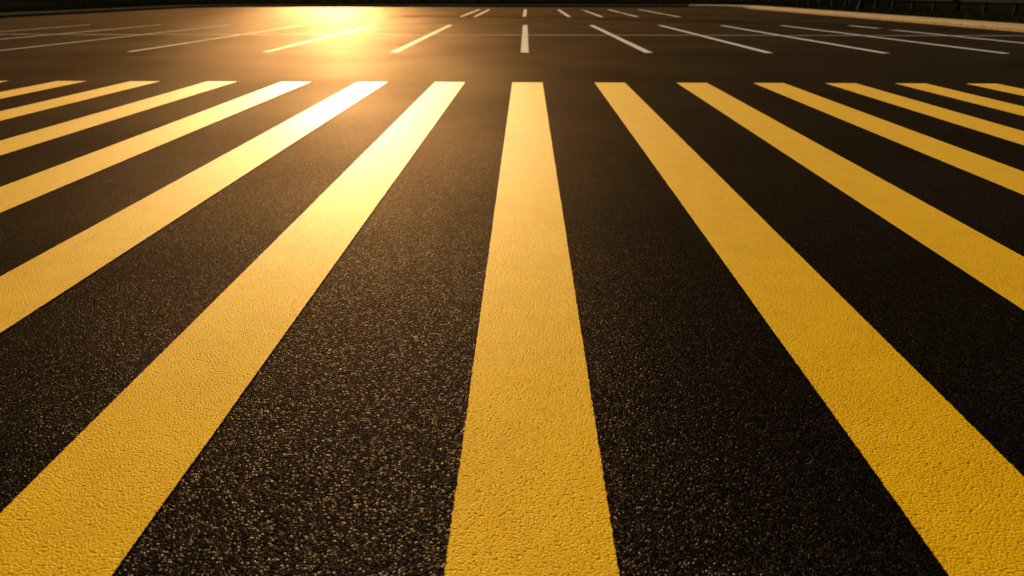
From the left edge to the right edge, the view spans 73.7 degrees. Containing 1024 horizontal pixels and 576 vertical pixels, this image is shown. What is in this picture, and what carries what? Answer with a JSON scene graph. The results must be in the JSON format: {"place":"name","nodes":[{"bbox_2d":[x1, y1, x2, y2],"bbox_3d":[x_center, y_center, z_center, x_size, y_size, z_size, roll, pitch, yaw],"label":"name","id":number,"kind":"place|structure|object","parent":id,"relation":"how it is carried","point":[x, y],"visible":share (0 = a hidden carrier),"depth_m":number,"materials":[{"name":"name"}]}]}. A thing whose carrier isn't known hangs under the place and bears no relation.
{"place":"outdoors","nodes":[
{"label":"outdoors","id":0,"kind":"place"},
{"bbox_2d":[0,7,1023,575],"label":"parking lot","id":1,"kind":"structure","parent":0,"point":[726,443],"depth_m":2.81,"materials":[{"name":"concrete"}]},
{"bbox_2d":[0,81,83,98],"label":"crosswalk stripe","id":2,"kind":"object","parent":1,"relation":"on","point":[23,90],"visible":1,"depth_m":8.10,"materials":[{"name":"yellow paint"}]},
{"bbox_2d":[0,81,158,120],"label":"crosswalk stripe","id":3,"kind":"object","parent":1,"relation":"on","point":[34,107],"visible":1,"depth_m":7.29,"materials":[{"name":"yellow paint"}]},
{"bbox_2d":[7,25,153,38],"bbox_3d":[-12.016,-6.664,17.937,0.093,0.001,10.754,1,24,3],"label":"parking line","id":4,"kind":"object","parent":1,"relation":"on","point":[74,32],"visible":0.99,"depth_m":18.29,"materials":[{"name":"white paint"}]},
{"bbox_2d":[0,25,225,50],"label":"parking line","id":5,"kind":"object","parent":1,"relation":"on","point":[106,38],"visible":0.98,"depth_m":16.08,"materials":[{"name":"white paint"}]},
{"bbox_2d":[0,81,236,154],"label":"crosswalk stripe","id":6,"kind":"object","parent":1,"relation":"on","point":[15,143],"visible":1,"depth_m":6.21,"materials":[{"name":"yellow paint"}]},
{"bbox_2d":[0,82,308,212],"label":"crosswalk stripe","id":7,"kind":"object","parent":1,"relation":"on","point":[19,192],"visible":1,"depth_m":4.95,"materials":[{"name":"yellow paint"}]},
{"bbox_2d":[0,82,386,332],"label":"crosswalk stripe","id":8,"kind":"object","parent":1,"relation":"on","point":[30,286],"visible":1,"depth_m":3.48,"materials":[{"name":"yellow paint"}]},
{"bbox_2d":[128,25,302,51],"bbox_3d":[-7.067,-6.619,17.833,0.116,0.001,10.750,1,24,2],"label":"parking line","id":9,"kind":"object","parent":1,"relation":"on","point":[207,39],"visible":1,"depth_m":15.77,"materials":[{"name":"white paint"}]},
{"bbox_2d":[0,82,464,575],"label":"crosswalk stripe","id":10,"kind":"object","parent":1,"relation":"on","point":[90,499],"visible":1,"depth_m":1.95,"materials":[{"name":"yellow paint"}]},
{"bbox_2d":[263,25,375,51],"bbox_3d":[-4.583,-6.596,17.781,0.158,0.001,10.751,0,24,1],"label":"parking line","id":11,"kind":"object","parent":1,"relation":"on","point":[314,39],"visible":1,"depth_m":15.77,"materials":[{"name":"white paint"}]},
{"bbox_2d":[392,25,451,51],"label":"parking line","id":12,"kind":"object","parent":1,"relation":"on","point":[417,41],"visible":1,"depth_m":15.77,"materials":[{"name":"white paint"}]},
{"bbox_2d":[76,34,945,35],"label":"parking line","id":13,"kind":"object","parent":1,"relation":"on","point":[790,35],"visible":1,"depth_m":17.42,"materials":[{"name":"white paint"}]},
{"bbox_2d":[0,4,1023,31],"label":"kerb","id":14,"kind":"structure","parent":1,"relation":"on","point":[1015,27],"depth_m":36.88,"materials":[{"name":"concrete"}]},
{"bbox_2d":[521,25,528,51],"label":"parking line","id":15,"kind":"object","parent":1,"relation":"on","point":[524,45],"visible":1,"depth_m":15.77,"materials":[{"name":"white paint"}]},
{"bbox_2d":[444,82,618,575],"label":"crosswalk stripe","id":16,"kind":"object","parent":1,"relation":"on","point":[530,496],"visible":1,"depth_m":1.92,"materials":[{"name":"yellow paint"}]},
{"bbox_2d":[590,25,652,52],"bbox_3d":[2.585,-6.531,17.631,0.158,0.001,10.751,0,24,0],"label":"parking line","id":17,"kind":"object","parent":1,"relation":"on","point":[628,43],"visible":1,"depth_m":15.46,"materials":[{"name":"white paint"}]},
{"bbox_2d":[390,16,918,30],"bbox_3d":[3.790,-10.009,25.573,20.407,0.001,2.696,15,28,31],"label":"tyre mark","id":18,"kind":"object","parent":1,"relation":"on","point":[661,20],"visible":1,"depth_m":25.01,"materials":[{"name":"rubber"}]},
{"bbox_2d":[586,10,777,16],"bbox_3d":[8.408,-13.369,33.263,3.031,0.001,16.322,-20,31,-38],"label":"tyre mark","id":19,"kind":"object","parent":1,"relation":"on","point":[677,14],"visible":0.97,"depth_m":31.46,"materials":[{"name":"rubber"}]},
{"bbox_2d":[447,15,938,28],"bbox_3d":[4.624,-10.512,26.723,21.884,0.001,2.866,15,28,31],"label":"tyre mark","id":20,"kind":"object","parent":1,"relation":"on","point":[719,20],"visible":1,"depth_m":25.83,"materials":[{"name":"rubber"}]},
{"bbox_2d":[659,25,771,52],"bbox_3d":[4.829,-6.510,17.584,0.158,0.001,10.751,0,24,1],"label":"parking line","id":21,"kind":"object","parent":1,"relation":"on","point":[720,40],"visible":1,"depth_m":15.46,"materials":[{"name":"white paint"}]},
{"bbox_2d":[720,25,885,52],"bbox_3d":[6.894,-6.491,17.541,0.157,0.001,10.753,0,24,0],"label":"parking line","id":22,"kind":"object","parent":1,"relation":"on","point":[810,40],"visible":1,"depth_m":15.46,"materials":[{"name":"white paint"}]},
{"bbox_2d":[595,82,1023,575],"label":"crosswalk stripe","id":23,"kind":"object","parent":1,"relation":"on","point":[950,476],"visible":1,"depth_m":2.02,"materials":[{"name":"yellow paint"}]},
{"bbox_2d":[678,83,1023,309],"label":"crosswalk stripe","id":24,"kind":"object","parent":1,"relation":"on","point":[997,267],"visible":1,"depth_m":3.71,"materials":[{"name":"yellow paint"}]},
{"bbox_2d":[755,83,1023,194],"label":"crosswalk stripe","id":25,"kind":"object","parent":1,"relation":"on","point":[1006,176],"visible":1,"depth_m":5.31,"materials":[{"name":"yellow paint"}]},
{"bbox_2d":[780,25,1002,52],"bbox_3d":[8.978,-6.472,17.497,0.157,0.001,10.762,-1,24,-1],"label":"parking line","id":26,"kind":"object","parent":1,"relation":"on","point":[904,40],"visible":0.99,"depth_m":15.46,"materials":[{"name":"white paint"}]},
{"bbox_2d":[826,83,1023,144],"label":"crosswalk stripe","id":27,"kind":"object","parent":1,"relation":"on","point":[994,129],"visible":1,"depth_m":6.47,"materials":[{"name":"yellow paint"}]},
{"bbox_2d":[850,25,1020,42],"bbox_3d":[11.177,-6.452,17.451,0.158,0.001,10.762,-1,24,-1],"label":"parking line","id":28,"kind":"object","parent":1,"relation":"on","point":[946,35],"visible":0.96,"depth_m":17.49,"materials":[{"name":"white paint"}]},
{"bbox_2d":[896,83,1023,115],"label":"crosswalk stripe","id":29,"kind":"object","parent":1,"relation":"on","point":[994,104],"visible":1,"depth_m":7.43,"materials":[{"name":"yellow paint"}]},
{"bbox_2d":[970,84,1023,95],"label":"crosswalk stripe","id":30,"kind":"object","parent":1,"relation":"on","point":[1010,89],"visible":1,"depth_m":8.10,"materials":[{"name":"yellow paint"}]},
{"bbox_2d":[0,0,1023,23],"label":"grass verge","id":31,"kind":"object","parent":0,"point":[992,7],"depth_m":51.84,"materials":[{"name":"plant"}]},
{"bbox_2d":[2,0,961,2],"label":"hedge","id":32,"kind":"object","parent":31,"relation":"on","point":[883,1],"visible":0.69,"depth_m":55.21,"materials":[{"name":"green plant"}]},
{"bbox_2d":[59,0,930,3],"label":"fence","id":33,"kind":"object","parent":31,"relation":"on","point":[188,1],"visible":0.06,"depth_m":52.03,"materials":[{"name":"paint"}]},
{"bbox_2d":[857,0,864,8],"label":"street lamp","id":34,"kind":"object","parent":31,"relation":"on","point":[861,4],"visible":0.77,"depth_m":36.46,"materials":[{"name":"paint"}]},
{"bbox_2d":[770,0,1023,15],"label":"guard rail","id":35,"kind":"object","parent":31,"relation":"on","point":[1016,3],"visible":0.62,"depth_m":30.78,"materials":[{"name":"metal"}]}
]}

